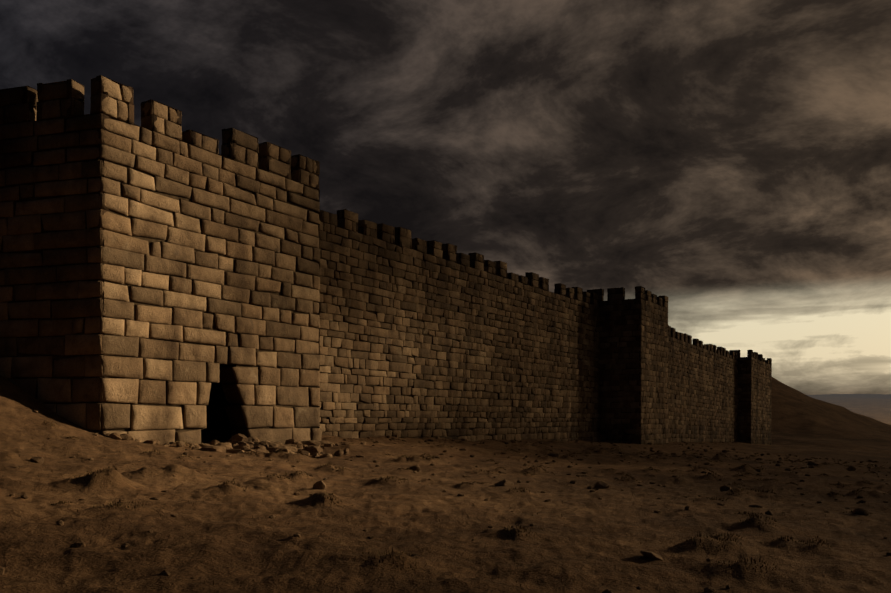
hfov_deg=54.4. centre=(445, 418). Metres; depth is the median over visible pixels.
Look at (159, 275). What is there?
tower
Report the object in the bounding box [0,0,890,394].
sky
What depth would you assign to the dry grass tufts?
19.80 m
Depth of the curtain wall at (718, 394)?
97.65 m
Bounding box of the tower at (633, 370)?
[587,286,667,443]
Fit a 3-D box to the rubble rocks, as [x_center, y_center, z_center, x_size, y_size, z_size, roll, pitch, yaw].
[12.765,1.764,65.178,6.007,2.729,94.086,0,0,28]
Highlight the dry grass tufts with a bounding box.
[2,420,890,586]
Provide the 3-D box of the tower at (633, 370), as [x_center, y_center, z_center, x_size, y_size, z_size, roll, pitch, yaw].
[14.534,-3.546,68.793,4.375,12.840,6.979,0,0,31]
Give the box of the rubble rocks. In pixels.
[92,432,742,457]
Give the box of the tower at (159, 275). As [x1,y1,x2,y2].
[0,75,321,444]
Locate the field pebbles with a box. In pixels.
[0,410,890,592]
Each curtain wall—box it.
[320,209,598,441]
[668,325,771,444]
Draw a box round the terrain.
[0,375,890,592]
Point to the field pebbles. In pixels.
(601, 484)
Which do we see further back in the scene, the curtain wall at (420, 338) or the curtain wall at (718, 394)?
the curtain wall at (718, 394)

